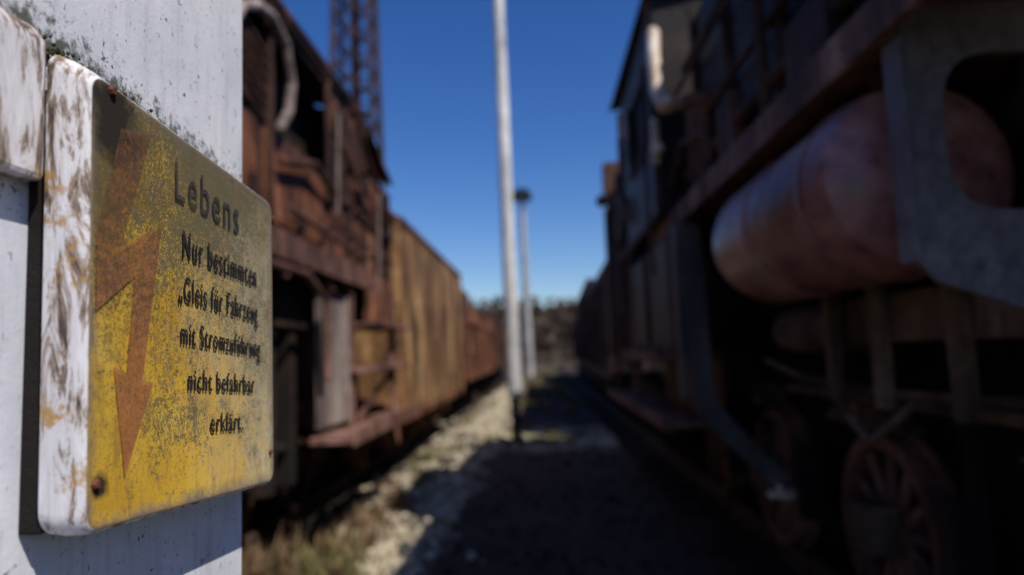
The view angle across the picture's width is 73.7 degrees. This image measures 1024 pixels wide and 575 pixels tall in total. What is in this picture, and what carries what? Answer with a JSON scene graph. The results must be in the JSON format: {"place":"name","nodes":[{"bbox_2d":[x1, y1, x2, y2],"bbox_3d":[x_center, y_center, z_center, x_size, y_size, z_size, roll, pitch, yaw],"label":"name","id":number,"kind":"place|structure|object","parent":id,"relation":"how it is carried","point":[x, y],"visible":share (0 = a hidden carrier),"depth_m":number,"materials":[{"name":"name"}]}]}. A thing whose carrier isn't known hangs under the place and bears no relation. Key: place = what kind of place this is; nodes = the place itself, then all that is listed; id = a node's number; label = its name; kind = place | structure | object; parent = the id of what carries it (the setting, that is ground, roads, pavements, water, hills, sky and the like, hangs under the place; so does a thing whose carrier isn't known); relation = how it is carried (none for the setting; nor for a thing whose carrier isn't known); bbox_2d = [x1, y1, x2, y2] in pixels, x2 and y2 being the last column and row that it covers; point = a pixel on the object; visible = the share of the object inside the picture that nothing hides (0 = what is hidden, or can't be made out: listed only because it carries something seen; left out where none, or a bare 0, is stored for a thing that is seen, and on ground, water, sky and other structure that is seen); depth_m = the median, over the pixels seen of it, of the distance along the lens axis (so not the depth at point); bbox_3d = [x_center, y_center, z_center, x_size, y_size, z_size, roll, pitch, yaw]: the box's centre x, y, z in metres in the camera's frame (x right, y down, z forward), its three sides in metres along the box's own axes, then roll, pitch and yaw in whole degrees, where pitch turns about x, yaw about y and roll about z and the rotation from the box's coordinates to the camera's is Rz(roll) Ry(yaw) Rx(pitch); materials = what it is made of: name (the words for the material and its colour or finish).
{"place":"outdoors","nodes":[
{"label":"outdoors","id":0,"kind":"place"},
{"bbox_2d":[282,0,639,307],"label":"sky","id":1,"kind":"structure","parent":0,"point":[564,58],"materials":[{"name":"blue"}]},
{"bbox_2d":[485,308,571,352],"bbox_3d":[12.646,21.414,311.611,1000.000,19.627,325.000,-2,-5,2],"label":"hill","id":2,"kind":"structure","parent":0,"point":[539,332],"depth_m":185.28,"materials":[{"name":"green plant"}]},
{"bbox_2d":[246,359,851,574],"bbox_3d":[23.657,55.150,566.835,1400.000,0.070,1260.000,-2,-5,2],"label":"ground","id":3,"kind":"structure","parent":0,"point":[629,559],"depth_m":6.80,"materials":[{"name":"grey gravel"}]},
{"bbox_2d":[0,0,241,574],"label":"concrete post","id":4,"kind":"object","parent":3,"relation":"on","point":[174,66],"visible":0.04,"depth_m":0.57,"materials":[{"name":"paint"}]},
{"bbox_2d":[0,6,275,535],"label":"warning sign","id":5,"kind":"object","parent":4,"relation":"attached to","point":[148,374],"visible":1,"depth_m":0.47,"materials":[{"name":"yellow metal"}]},
{"bbox_2d":[242,473,415,574],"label":"dry weeds","id":6,"kind":"object","parent":3,"relation":"on","point":[398,495],"visible":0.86,"depth_m":5.68,"materials":[{"name":"beige plant"}]},
{"bbox_2d":[329,0,385,193],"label":"lattice tower","id":7,"kind":"structure","parent":3,"relation":"on","point":[354,49],"depth_m":41.65,"materials":[{"name":"brown metal"}]},
{"bbox_2d":[257,416,476,566],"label":"ballast gravel","id":8,"kind":"structure","parent":3,"relation":"on","point":[369,485],"depth_m":8.92,"materials":[{"name":"beige gravel"}]},
{"bbox_2d":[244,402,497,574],"bbox_3d":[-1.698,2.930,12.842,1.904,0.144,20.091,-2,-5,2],"label":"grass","id":9,"kind":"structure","parent":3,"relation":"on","point":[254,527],"depth_m":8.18,"materials":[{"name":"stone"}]},
{"bbox_2d":[242,364,521,562],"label":"railway track","id":10,"kind":"structure","parent":3,"relation":"on","point":[269,530],"depth_m":8.48,"materials":[{"name":"metal"}]},
{"bbox_2d":[242,0,418,534],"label":"steam locomotive","id":11,"kind":"object","parent":10,"relation":"on","point":[310,169],"visible":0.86,"depth_m":5.55,"materials":[{"name":"brown metal"}]},
{"bbox_2d":[335,209,464,469],"bbox_3d":[-2.745,0.870,11.531,3.078,3.630,7.324,-2,-5,2],"label":"freight wagon","id":12,"kind":"object","parent":10,"relation":"on","point":[425,286],"visible":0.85,"depth_m":9.50,"materials":[{"name":"brown metal"}]},
{"bbox_2d":[436,289,493,415],"bbox_3d":[-2.379,1.971,20.270,3.060,3.080,9.200,-2,-5,2],"label":"freight wagon","id":13,"kind":"object","parent":10,"relation":"on","point":[477,347],"visible":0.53,"depth_m":18.77,"materials":[{"name":"brown metal"}]},
{"bbox_2d":[470,317,505,392],"bbox_3d":[-1.988,3.073,30.756,3.060,2.860,11.100,-2,-5,2],"label":"freight wagon","id":14,"kind":"object","parent":10,"relation":"on","point":[497,327],"visible":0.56,"depth_m":28.39,"materials":[{"name":"brown metal"}]},
{"bbox_2d":[492,366,505,379],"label":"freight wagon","id":15,"kind":"object","parent":10,"relation":"on","point":[499,371],"visible":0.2,"depth_m":44.79,"materials":[{"name":"brown metal"}]},
{"bbox_2d":[294,390,528,574],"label":"ballast gravel","id":16,"kind":"structure","parent":3,"relation":"on","point":[454,479],"depth_m":7.73,"materials":[{"name":"beige gravel"}]},
{"bbox_2d":[265,368,587,574],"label":"grass","id":17,"kind":"structure","parent":3,"relation":"on","point":[313,567],"depth_m":11.03,"materials":[{"name":"green plant"}]},
{"bbox_2d":[493,0,525,443],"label":"light pole","id":18,"kind":"object","parent":3,"relation":"on","point":[513,359],"visible":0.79,"depth_m":12.88,"materials":[{"name":"grey metal"}]},
{"bbox_2d":[469,295,576,368],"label":"distant trees","id":19,"kind":"object","parent":3,"relation":"on","point":[544,327],"visible":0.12,"depth_m":129.13,"materials":[{"name":"green plant"}]},
{"bbox_2d":[513,188,533,376],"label":"floodlight mast","id":20,"kind":"object","parent":3,"relation":"on","point":[522,199],"visible":0.92,"depth_m":47.04,"materials":[{"name":"grey metal"}]},
{"bbox_2d":[556,363,856,574],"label":"railway track","id":21,"kind":"structure","parent":3,"relation":"on","point":[604,407],"depth_m":6.85,"materials":[{"name":"metal"}]},
{"bbox_2d":[572,317,578,360],"bbox_3d":[5.234,3.434,39.387,3.060,3.260,13.200,-2,-5,3],"label":"freight wagon","id":22,"kind":"object","parent":21,"relation":"on","point":[575,340],"visible":0.18,"depth_m":39.91,"materials":[{"name":"black metal"}]},
{"bbox_2d":[576,278,595,366],"bbox_3d":[4.277,1.987,26.545,3.040,3.760,11.100,-2,-5,3],"label":"freight wagon","id":23,"kind":"object","parent":21,"relation":"on","point":[582,328],"visible":0.19,"depth_m":26.21,"materials":[{"name":"black metal"}]},
{"bbox_2d":[585,261,664,389],"bbox_3d":[3.494,0.506,16.418,3.040,4.830,8.600,-2,-5,3],"label":"freight wagon","id":24,"kind":"object","parent":21,"relation":"on","point":[598,325],"visible":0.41,"depth_m":14.56,"materials":[{"name":"black metal"}]},
{"bbox_2d":[577,111,723,470],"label":"freight wagons","id":25,"kind":"object","parent":21,"relation":"on","point":[691,443],"visible":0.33,"depth_m":9.34,"materials":[{"name":"brown metal"}]},
{"bbox_2d":[608,0,1023,574],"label":"steam locomotive","id":26,"kind":"object","parent":21,"relation":"on","point":[836,187],"visible":1,"depth_m":3.06,"materials":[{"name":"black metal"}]},
{"bbox_2d":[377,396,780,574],"bbox_3d":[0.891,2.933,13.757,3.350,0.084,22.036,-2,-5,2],"label":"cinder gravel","id":27,"kind":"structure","parent":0,"point":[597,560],"depth_m":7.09,"materials":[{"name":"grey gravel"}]}
]}

